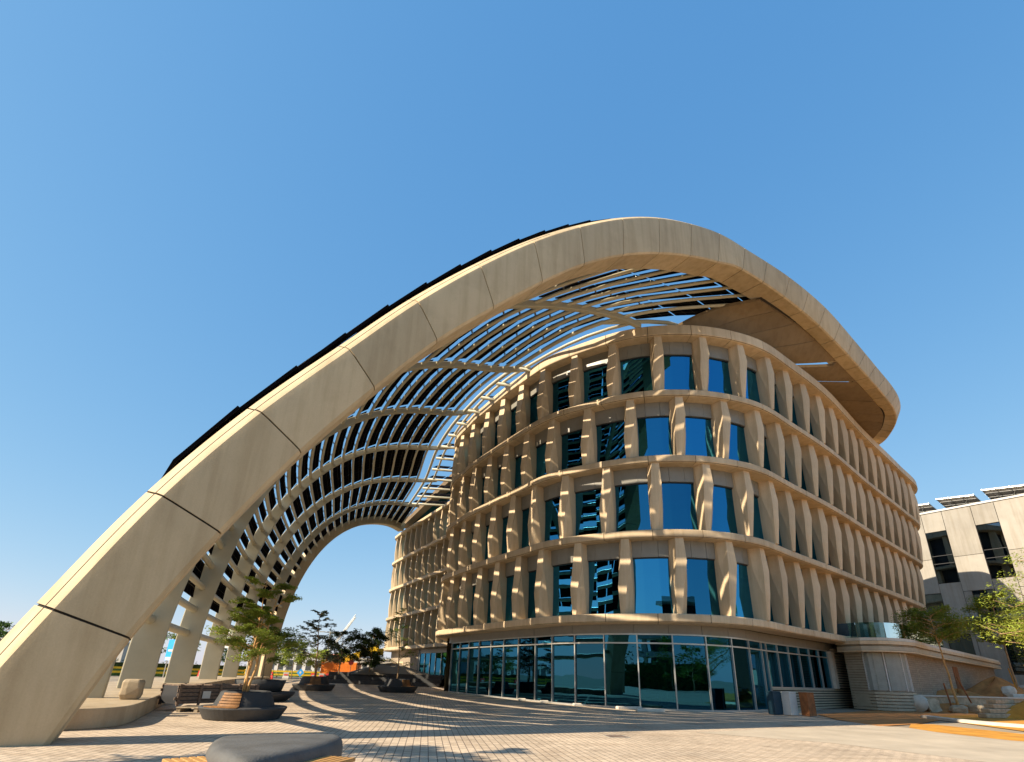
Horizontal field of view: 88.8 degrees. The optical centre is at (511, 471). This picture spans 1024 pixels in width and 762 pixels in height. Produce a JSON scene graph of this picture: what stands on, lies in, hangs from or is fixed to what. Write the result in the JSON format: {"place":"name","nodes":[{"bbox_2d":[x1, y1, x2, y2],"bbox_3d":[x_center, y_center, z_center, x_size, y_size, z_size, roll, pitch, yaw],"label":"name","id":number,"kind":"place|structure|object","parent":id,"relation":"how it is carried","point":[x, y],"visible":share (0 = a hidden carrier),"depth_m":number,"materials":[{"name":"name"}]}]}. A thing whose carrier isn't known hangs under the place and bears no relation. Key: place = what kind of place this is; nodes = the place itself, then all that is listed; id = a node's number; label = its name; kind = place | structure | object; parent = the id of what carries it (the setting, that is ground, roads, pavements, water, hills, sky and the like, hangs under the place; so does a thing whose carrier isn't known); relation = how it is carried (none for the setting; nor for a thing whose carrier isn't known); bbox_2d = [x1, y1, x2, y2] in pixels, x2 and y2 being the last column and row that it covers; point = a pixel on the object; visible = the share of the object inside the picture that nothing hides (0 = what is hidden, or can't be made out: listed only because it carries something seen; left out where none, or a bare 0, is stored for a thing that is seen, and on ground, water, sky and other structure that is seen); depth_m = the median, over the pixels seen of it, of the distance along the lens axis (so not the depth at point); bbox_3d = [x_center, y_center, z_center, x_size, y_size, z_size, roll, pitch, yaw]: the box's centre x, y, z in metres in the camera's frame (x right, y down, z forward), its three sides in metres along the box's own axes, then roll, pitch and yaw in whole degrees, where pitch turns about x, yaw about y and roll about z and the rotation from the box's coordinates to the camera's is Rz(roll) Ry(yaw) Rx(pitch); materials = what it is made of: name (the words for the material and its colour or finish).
{"place":"outdoors","nodes":[
{"label":"outdoors","id":0,"kind":"place"},
{"bbox_2d":[272,653,361,671],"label":"building","id":1,"kind":"structure","parent":0,"point":[298,668],"depth_m":113.71,"materials":[{"name":"white paint"}]},
{"bbox_2d":[0,681,981,761],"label":"plaza paving","id":2,"kind":"structure","parent":0,"point":[368,723],"depth_m":15.02,"materials":[{"name":"stone"}]},
{"bbox_2d":[64,676,270,730],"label":"concrete plinth","id":3,"kind":"structure","parent":2,"relation":"on","point":[110,708],"depth_m":15.35,"materials":[{"name":"beige concrete"}]},
{"bbox_2d":[119,679,145,699],"bbox_3d":[-12.585,7.212,17.323,0.628,0.620,0.625,11,-23,-21],"label":"stone block","id":4,"kind":"object","parent":3,"relation":"on","point":[131,689],"depth_m":17.10,"materials":[{"name":"stone"}]},
{"bbox_2d":[176,705,198,711],"bbox_3d":[-11.645,8.891,19.575,1.350,0.165,1.140,6,-21,-9],"label":"timber pallet","id":5,"kind":"object","parent":2,"relation":"on","point":[185,708],"visible":0.43,"depth_m":19.14,"materials":[{"name":"wood"}]},
{"bbox_2d":[157,683,259,705],"bbox_3d":[-12.034,8.906,20.952,1.136,0.740,3.590,-9,-24,26],"label":"timber crate","id":6,"kind":"object","parent":5,"relation":"on","point":[184,693],"visible":0.73,"depth_m":19.88,"materials":[{"name":"wood"}]},
{"bbox_2d":[198,690,286,721],"bbox_3d":[-9.010,7.845,17.600,2.719,0.857,2.721,2,-21,0],"label":"ring bench planter","id":7,"kind":"object","parent":2,"relation":"on","point":[241,705],"visible":0.99,"depth_m":16.83,"materials":[{"name":"concrete"}]},
{"bbox_2d":[205,576,316,690],"bbox_3d":[-9.037,5.765,18.553,3.405,3.994,3.420,-6,-23,19],"label":"young tree","id":8,"kind":"object","parent":7,"relation":"on","point":[268,635],"visible":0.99,"depth_m":18.43,"materials":[{"name":"green plant"}]},
{"bbox_2d":[162,734,355,761],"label":"stone bench","id":9,"kind":"object","parent":2,"relation":"on","point":[285,748],"visible":1,"depth_m":7.30,"materials":[{"name":"stone"}]},
{"bbox_2d":[235,679,294,701],"bbox_3d":[-12.971,11.212,26.810,3.500,1.000,3.500,2,-21,0],"label":"bowl planter","id":10,"kind":"object","parent":2,"relation":"on","point":[274,687],"visible":0.38,"depth_m":26.20,"materials":[{"name":"concrete"}]},
{"bbox_2d":[246,620,285,679],"bbox_3d":[-13.126,9.362,27.312,2.222,3.137,2.504,2,-21,0],"label":"young tree","id":11,"kind":"object","parent":10,"relation":"on","point":[275,658],"visible":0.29,"depth_m":27.26,"materials":[{"name":"green plant"}]},
{"bbox_2d":[292,676,334,690],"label":"ring bench planter","id":12,"kind":"object","parent":2,"relation":"on","point":[313,683],"visible":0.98,"depth_m":40.15,"materials":[{"name":"stone"}]},
{"bbox_2d":[287,610,353,676],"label":"tiered tree","id":13,"kind":"object","parent":12,"relation":"in","point":[318,637],"visible":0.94,"depth_m":42.06,"materials":[{"name":"green plant"}]},
{"bbox_2d":[326,672,444,686],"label":"stepped seating","id":14,"kind":"object","parent":2,"relation":"on","point":[415,679],"visible":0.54,"depth_m":62.38,"materials":[{"name":"stone"}]},
{"bbox_2d":[320,628,362,674],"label":"round tree","id":15,"kind":"object","parent":14,"relation":"on","point":[353,633],"visible":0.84,"depth_m":63.34,"materials":[{"name":"green plant"}]},
{"bbox_2d":[350,647,369,670],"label":"round tree","id":16,"kind":"object","parent":14,"relation":"on","point":[364,663],"visible":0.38,"depth_m":65.71,"materials":[{"name":"green plant"}]},
{"bbox_2d":[351,663,430,674],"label":"earth bank","id":17,"kind":"structure","parent":14,"relation":"on","point":[388,668],"depth_m":65.48,"materials":[{"name":"soil"}]},
{"bbox_2d":[350,627,391,671],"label":"round tree","id":18,"kind":"object","parent":17,"relation":"on","point":[378,636],"visible":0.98,"depth_m":64.32,"materials":[{"name":"green plant"}]},
{"bbox_2d":[378,678,417,692],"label":"ring bench planter","id":19,"kind":"object","parent":2,"relation":"on","point":[392,685],"visible":0.99,"depth_m":42.00,"materials":[{"name":"concrete"}]},
{"bbox_2d":[383,608,416,678],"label":"young tree","id":20,"kind":"object","parent":19,"relation":"in","point":[392,631],"visible":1,"depth_m":44.11,"materials":[{"name":"green plant"}]},
{"bbox_2d":[382,474,451,674],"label":"wing","id":21,"kind":"structure","parent":2,"relation":"on","point":[419,565],"depth_m":81.62,"materials":[{"name":"beige concrete"}]},
{"bbox_2d":[0,217,900,746],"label":"solar canopy","id":22,"kind":"object","parent":2,"relation":"on","point":[138,567],"visible":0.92,"depth_m":28.25,"materials":[{"name":"concrete"}]},
{"bbox_2d":[435,325,926,711],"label":"office building","id":23,"kind":"structure","parent":2,"relation":"on","point":[693,518],"depth_m":37.10,"materials":[{"name":"concrete"}]},
{"bbox_2d":[471,572,477,624],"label":"window","id":24,"kind":"structure","parent":23,"relation":"in","point":[474,576],"depth_m":44.96,"materials":[{"name":"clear glass"}]},
{"bbox_2d":[485,512,490,559],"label":"window","id":25,"kind":"structure","parent":23,"relation":"in","point":[488,516],"depth_m":45.27,"materials":[{"name":"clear glass"}]},
{"bbox_2d":[487,567,494,622],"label":"window","id":26,"kind":"structure","parent":23,"relation":"in","point":[490,571],"depth_m":42.49,"materials":[{"name":"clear glass"}]},
{"bbox_2d":[494,409,499,446],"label":"window","id":27,"kind":"structure","parent":23,"relation":"in","point":[496,417],"depth_m":48.45,"materials":[{"name":"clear glass"}]},
{"bbox_2d":[497,454,503,496],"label":"window","id":28,"kind":"structure","parent":23,"relation":"in","point":[500,459],"depth_m":45.71,"materials":[{"name":"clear glass"}]},
{"bbox_2d":[502,503,509,553],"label":"window","id":29,"kind":"structure","parent":23,"relation":"in","point":[505,509],"depth_m":42.70,"materials":[{"name":"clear glass"}]},
{"bbox_2d":[505,561,515,620],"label":"window","id":30,"kind":"structure","parent":23,"relation":"in","point":[510,567],"depth_m":39.92,"materials":[{"name":"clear glass"}]},
{"bbox_2d":[510,395,517,435],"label":"window","id":31,"kind":"structure","parent":23,"relation":"in","point":[513,402],"depth_m":45.88,"materials":[{"name":"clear glass"}]},
{"bbox_2d":[514,442,523,487],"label":"window","id":32,"kind":"structure","parent":23,"relation":"in","point":[518,449],"depth_m":43.18,"materials":[{"name":"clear glass"}]},
{"bbox_2d":[521,494,530,547],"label":"window","id":33,"kind":"structure","parent":23,"relation":"in","point":[525,501],"depth_m":40.36,"materials":[{"name":"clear glass"}]},
{"bbox_2d":[527,555,537,617],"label":"window","id":34,"kind":"structure","parent":23,"relation":"in","point":[531,561],"depth_m":37.68,"materials":[{"name":"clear glass"}]},
{"bbox_2d":[529,380,538,423],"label":"window","id":35,"kind":"structure","parent":23,"relation":"in","point":[533,389],"depth_m":43.50,"materials":[{"name":"black glass"}]},
{"bbox_2d":[535,428,547,477],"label":"window","id":36,"kind":"structure","parent":23,"relation":"in","point":[540,438],"depth_m":40.72,"materials":[{"name":"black glass"}]},
{"bbox_2d":[544,481,561,540],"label":"window","id":37,"kind":"structure","parent":23,"relation":"in","point":[552,492],"depth_m":37.73,"materials":[{"name":"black glass"}]},
{"bbox_2d":[551,364,570,412],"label":"window","id":38,"kind":"structure","parent":23,"relation":"in","point":[560,377],"depth_m":41.04,"materials":[{"name":"black glass"}]},
{"bbox_2d":[551,547,573,615],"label":"window","id":39,"kind":"structure","parent":23,"relation":"in","point":[561,559],"depth_m":35.04,"materials":[{"name":"blue glass"}]},
{"bbox_2d":[560,415,583,469],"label":"window","id":40,"kind":"structure","parent":23,"relation":"in","point":[571,429],"depth_m":38.46,"materials":[{"name":"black glass"}]},
{"bbox_2d":[574,473,601,535],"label":"window","id":41,"kind":"structure","parent":23,"relation":"in","point":[587,489],"depth_m":35.78,"materials":[{"name":"blue glass"}]},
{"bbox_2d":[582,351,607,402],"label":"window","id":42,"kind":"structure","parent":23,"relation":"in","point":[594,367],"depth_m":39.27,"materials":[{"name":"black glass"}]},
{"bbox_2d":[587,542,620,613],"bbox_3d":[5.865,6.831,33.220,2.969,4.560,0.240,-10,-24,28],"label":"window","id":43,"kind":"structure","parent":23,"relation":"in","point":[603,559],"depth_m":33.28,"materials":[{"name":"blue glass"}]},
{"bbox_2d":[595,406,625,461],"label":"window","id":44,"kind":"structure","parent":23,"relation":"in","point":[609,423],"depth_m":36.83,"materials":[{"name":"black glass"}]},
{"bbox_2d":[613,468,650,531],"bbox_3d":[7.863,1.961,34.330,2.965,4.500,0.251,-7,-23,21],"label":"window","id":45,"kind":"structure","parent":23,"relation":"in","point":[631,485],"depth_m":34.40,"materials":[{"name":"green glass"}]},
{"bbox_2d":[618,343,652,393],"bbox_3d":[8.940,-7.185,37.800,2.970,4.480,0.273,-6,-22,19],"label":"window","id":46,"kind":"structure","parent":23,"relation":"in","point":[635,364],"depth_m":37.93,"materials":[{"name":"green glass"}]},
{"bbox_2d":[631,540,672,613],"bbox_3d":[8.587,6.502,32.143,2.963,4.560,0.293,-4,-22,14],"label":"window","id":47,"kind":"structure","parent":23,"relation":"in","point":[652,585],"depth_m":32.19,"materials":[{"name":"blue glass"}]},
{"bbox_2d":[635,402,672,455],"bbox_3d":[9.699,-2.716,35.701,2.973,4.380,0.281,-3,-22,12],"label":"window","id":48,"kind":"structure","parent":23,"relation":"in","point":[654,435],"depth_m":35.81,"materials":[{"name":"blue glass"}]},
{"bbox_2d":[659,467,697,529],"bbox_3d":[10.730,1.820,33.726,2.973,4.500,0.275,1,-21,2],"label":"window","id":49,"kind":"structure","parent":23,"relation":"in","point":[678,497],"depth_m":33.80,"materials":[{"name":"blue glass"}]},
{"bbox_2d":[662,342,694,389],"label":"window","id":50,"kind":"structure","parent":23,"relation":"in","point":[678,368],"depth_m":37.42,"materials":[{"name":"blue glass"}]},
{"bbox_2d":[683,402,714,456],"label":"window","id":51,"kind":"structure","parent":23,"relation":"in","point":[699,437],"depth_m":35.67,"materials":[{"name":"blue glass"}]},
{"bbox_2d":[684,541,719,614],"bbox_3d":[11.510,6.529,31.967,2.970,4.560,0.306,5,-21,-8],"label":"window","id":52,"kind":"structure","parent":23,"relation":"in","point":[702,594],"depth_m":31.99,"materials":[{"name":"blue glass"}]},
{"bbox_2d":[708,345,732,394],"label":"window","id":53,"kind":"structure","parent":23,"relation":"in","point":[719,376],"depth_m":37.74,"materials":[{"name":"blue glass"}]},
{"bbox_2d":[710,469,737,533],"bbox_3d":[13.636,2.059,34.099,2.973,4.500,0.258,8,-22,-17],"label":"window","id":54,"kind":"structure","parent":23,"relation":"in","point":[723,516],"depth_m":34.20,"materials":[{"name":"blue glass"}]},
{"bbox_2d":[728,408,748,462],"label":"window","id":55,"kind":"structure","parent":23,"relation":"in","point":[737,446],"depth_m":36.43,"materials":[{"name":"blue glass"}]},
{"bbox_2d":[733,546,753,617],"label":"window","id":56,"kind":"structure","parent":23,"relation":"in","point":[743,597],"depth_m":32.99,"materials":[{"name":"blue glass"}]},
{"bbox_2d":[746,355,759,402],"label":"window","id":57,"kind":"structure","parent":23,"relation":"in","point":[752,393],"depth_m":38.84,"materials":[{"name":"teal glass"}]},
{"bbox_2d":[751,480,763,538],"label":"window","id":58,"kind":"structure","parent":23,"relation":"in","point":[757,527],"depth_m":35.61,"materials":[{"name":"teal glass"}]},
{"bbox_2d":[763,424,770,470],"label":"window","id":59,"kind":"structure","parent":23,"relation":"in","point":[766,459],"depth_m":38.06,"materials":[{"name":"blue glass"}]},
{"bbox_2d":[774,373,779,413],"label":"window","id":60,"kind":"structure","parent":23,"relation":"in","point":[776,408],"depth_m":40.52,"materials":[{"name":"blue glass"}]},
{"bbox_2d":[765,691,783,714],"bbox_3d":[14.590,12.841,29.046,0.622,1.173,0.496,11,-23,-22],"label":"litter bin","id":61,"kind":"object","parent":2,"relation":"on","point":[774,702],"visible":1,"depth_m":28.88,"materials":[{"name":"blue paint"}]},
{"bbox_2d":[781,691,798,714],"bbox_3d":[15.342,12.793,28.860,0.622,1.173,0.496,13,-24,-26],"label":"litter bin","id":62,"kind":"object","parent":2,"relation":"on","point":[789,703],"visible":1,"depth_m":28.69,"materials":[{"name":"white metal"}]},
{"bbox_2d":[798,692,816,715],"bbox_3d":[16.195,12.731,28.627,0.622,1.173,0.496,13,-24,-26],"label":"litter bin","id":63,"kind":"object","parent":2,"relation":"on","point":[807,703],"visible":1,"depth_m":28.46,"materials":[{"name":"metal"}]},
{"bbox_2d":[0,0,1023,665],"label":"sky","id":64,"kind":"structure","parent":0,"point":[199,198],"materials":[{"name":"blue"}]},
{"bbox_2d":[109,663,1023,732],"bbox_3d":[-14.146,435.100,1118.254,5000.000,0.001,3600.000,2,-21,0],"label":"ground","id":65,"kind":"structure","parent":0,"point":[823,711],"depth_m":27.59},
{"bbox_2d":[0,621,14,639],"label":"street tree","id":66,"kind":"object","parent":65,"relation":"on","point":[3,624],"visible":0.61,"depth_m":61.92,"materials":[{"name":"green plant"}]},
{"bbox_2d":[0,638,129,661],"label":"building","id":67,"kind":"structure","parent":65,"relation":"on","point":[122,655],"depth_m":90.21,"materials":[{"name":"white paint"}]},
{"bbox_2d":[162,640,174,677],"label":"road sign","id":68,"kind":"object","parent":65,"relation":"on","point":[169,650],"visible":0.31,"depth_m":57.75,"materials":[{"name":"metal"}]},
{"bbox_2d":[113,658,246,672],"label":"hedge","id":69,"kind":"object","parent":65,"relation":"on","point":[197,666],"visible":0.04,"depth_m":74.19,"materials":[{"name":"green plant"}]},
{"bbox_2d":[111,668,273,676],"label":"hedge","id":70,"kind":"object","parent":65,"relation":"on","point":[156,675],"visible":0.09,"depth_m":66.42,"materials":[{"name":"green plant"}]},
{"bbox_2d":[278,643,310,678],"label":"street tree","id":71,"kind":"object","parent":65,"relation":"on","point":[299,658],"visible":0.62,"depth_m":77.32,"materials":[{"name":"green plant"}]},
{"bbox_2d":[303,647,329,675],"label":"street tree","id":72,"kind":"object","parent":65,"relation":"on","point":[311,662],"visible":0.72,"depth_m":78.20,"materials":[{"name":"green plant"}]},
{"bbox_2d":[320,645,383,676],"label":"construction machine","id":73,"kind":"object","parent":65,"relation":"on","point":[327,667],"visible":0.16,"depth_m":77.80,"materials":[{"name":"orange paint"}]},
{"bbox_2d":[918,494,1023,685],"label":"panel clad building","id":74,"kind":"structure","parent":65,"relation":"on","point":[967,549],"depth_m":70.10,"materials":[{"name":"beige concrete"}]},
{"bbox_2d":[918,503,936,512],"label":"solar table","id":75,"kind":"object","parent":74,"relation":"on","point":[925,507],"visible":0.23,"depth_m":77.42,"materials":[{"name":"white paint"}]},
{"bbox_2d":[925,594,945,615],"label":"window","id":76,"kind":"structure","parent":74,"relation":"in","point":[933,600],"depth_m":73.06,"materials":[{"name":"grey glass"}]},
{"bbox_2d":[926,531,959,583],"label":"window","id":77,"kind":"structure","parent":74,"relation":"in","point":[940,548],"depth_m":73.29,"materials":[{"name":"grey glass"}]},
{"bbox_2d":[935,494,981,507],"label":"solar table","id":78,"kind":"object","parent":74,"relation":"on","point":[949,502],"visible":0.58,"depth_m":74.46,"materials":[{"name":"white paint"}]},
{"bbox_2d":[949,635,975,654],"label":"window","id":79,"kind":"structure","parent":74,"relation":"in","point":[965,645],"depth_m":69.35,"materials":[{"name":"grey glass"}]},
{"bbox_2d":[972,589,1000,613],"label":"window","id":80,"kind":"structure","parent":74,"relation":"in","point":[976,593],"depth_m":68.45,"materials":[{"name":"grey glass"}]},
{"bbox_2d":[977,522,1015,577],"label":"window","id":81,"kind":"structure","parent":74,"relation":"in","point":[993,542],"depth_m":68.85,"materials":[{"name":"grey glass"}]},
{"bbox_2d":[981,484,1023,499],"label":"solar table","id":82,"kind":"object","parent":74,"relation":"on","point":[999,492],"visible":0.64,"depth_m":70.60,"materials":[{"name":"white paint"}]},
{"bbox_2d":[1004,634,1023,673],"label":"window","id":83,"kind":"structure","parent":74,"relation":"in","point":[1017,670],"depth_m":64.88,"materials":[{"name":"grey glass"}]},
{"bbox_2d":[697,726,1023,761],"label":"concrete road","id":84,"kind":"structure","parent":0,"point":[926,742],"depth_m":17.22,"materials":[{"name":"beige concrete"}]},
{"bbox_2d":[920,715,1023,727],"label":"kerb","id":85,"kind":"structure","parent":84,"relation":"on","point":[974,721],"depth_m":26.83,"materials":[{"name":"concrete"}]},
{"bbox_2d":[818,710,977,725],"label":"bare earth","id":86,"kind":"structure","parent":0,"point":[880,718],"depth_m":29.96,"materials":[{"name":"brown soil"}]},
{"bbox_2d":[827,622,1001,711],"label":"podium pavilion","id":87,"kind":"structure","parent":86,"relation":"on","point":[894,670],"depth_m":39.70,"materials":[{"name":"concrete"}]},
{"bbox_2d":[911,695,928,711],"bbox_3d":[30.183,17.179,38.716,1.120,1.120,1.736,-16,-27,38],"label":"concrete pipe","id":88,"kind":"object","parent":86,"relation":"on","point":[921,703],"visible":0.66,"depth_m":38.05,"materials":[{"name":"grey concrete"}]},
{"bbox_2d":[927,698,941,711],"bbox_3d":[30.964,17.211,38.414,1.329,0.900,0.282,0,-33,-19],"label":"rubble block","id":89,"kind":"object","parent":86,"relation":"on","point":[934,704],"depth_m":38.29,"materials":[{"name":"stone"}]},
{"bbox_2d":[891,603,978,704],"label":"staked tree","id":90,"kind":"object","parent":86,"relation":"on","point":[945,632],"visible":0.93,"depth_m":40.85,"materials":[{"name":"green plant"}]},
{"bbox_2d":[924,703,973,712],"bbox_3d":[33.106,17.814,39.479,10.665,0.686,2.564,2,-21,0],"label":"sand heap","id":91,"kind":"object","parent":86,"relation":"on","point":[944,707],"visible":0.29,"depth_m":38.86,"materials":[{"name":"brown sand"}]},
{"bbox_2d":[949,705,967,712],"bbox_3d":[32.621,17.376,38.190,1.155,0.500,0.840,-14,-17,30],"label":"rubble block","id":92,"kind":"object","parent":86,"relation":"on","point":[958,709],"depth_m":37.95,"materials":[{"name":"stone"}]},
{"bbox_2d":[936,688,982,695],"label":"sand heap","id":93,"kind":"object","parent":86,"relation":"on","point":[959,692],"visible":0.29,"depth_m":43.68,"materials":[{"name":"brown sand"}]},
{"bbox_2d":[921,695,1023,705],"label":"wall","id":94,"kind":"structure","parent":86,"relation":"on","point":[977,700],"depth_m":40.06,"materials":[{"name":"stone"}]},
{"bbox_2d":[967,703,983,712],"bbox_3d":[34.161,17.442,38.367,0.582,0.600,1.173,13,-15,-28],"label":"rubble block","id":95,"kind":"object","parent":86,"relation":"on","point":[975,708],"depth_m":38.28,"materials":[{"name":"stone"}]},
{"bbox_2d":[966,676,1023,696],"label":"sand heap","id":96,"kind":"object","parent":86,"relation":"on","point":[990,686],"visible":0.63,"depth_m":49.59,"materials":[{"name":"brown sand"}]},
{"bbox_2d":[960,591,1023,688],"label":"staked tree","id":97,"kind":"object","parent":96,"relation":"on","point":[979,607],"visible":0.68,"depth_m":52.21,"materials":[{"name":"green plant"}]},
{"bbox_2d":[1001,686,1016,695],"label":"rubble block","id":98,"kind":"object","parent":96,"relation":"on","point":[1005,690],"depth_m":46.77,"materials":[{"name":"stone"}]},
{"bbox_2d":[909,724,1023,740],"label":"sand verge","id":99,"kind":"structure","parent":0,"point":[976,732],"depth_m":21.49,"materials":[{"name":"orange sand"}]},
{"bbox_2d":[939,715,1023,730],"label":"sandy ground","id":100,"kind":"structure","parent":0,"point":[1001,720],"depth_m":30.68,"materials":[{"name":"beige sand"}]},
{"bbox_2d":[977,713,1010,717],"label":"timber beam","id":101,"kind":"structure","parent":100,"relation":"on","point":[990,715],"depth_m":32.53,"materials":[{"name":"wood"}]},
{"bbox_2d":[981,708,1010,713],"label":"timber beam","id":102,"kind":"structure","parent":101,"relation":"on","point":[991,710],"depth_m":32.89,"materials":[{"name":"wood"}]},
{"bbox_2d":[983,704,1016,708],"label":"timber beam","id":103,"kind":"structure","parent":102,"relation":"on","point":[1000,706],"depth_m":33.27,"materials":[{"name":"wood"}]},
{"bbox_2d":[986,699,1014,703],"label":"timber beam","id":104,"kind":"structure","parent":103,"relation":"on","point":[996,701],"depth_m":33.69,"materials":[{"name":"wood"}]},
{"bbox_2d":[964,547,1023,654],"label":"feathery tree","id":105,"kind":"object","parent":100,"relation":"on","point":[1016,628],"visible":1,"depth_m":26.93,"materials":[{"name":"green plant"}]},
{"bbox_2d":[990,602,1023,666],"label":"leafy tree","id":106,"kind":"object","parent":100,"relation":"on","point":[1016,654],"visible":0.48,"depth_m":55.33,"materials":[{"name":"green plant"}]},
{"bbox_2d":[1004,701,1023,718],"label":"sand heap","id":107,"kind":"object","parent":100,"relation":"on","point":[1016,711],"visible":0.52,"depth_m":32.90,"materials":[{"name":"brown sand"}]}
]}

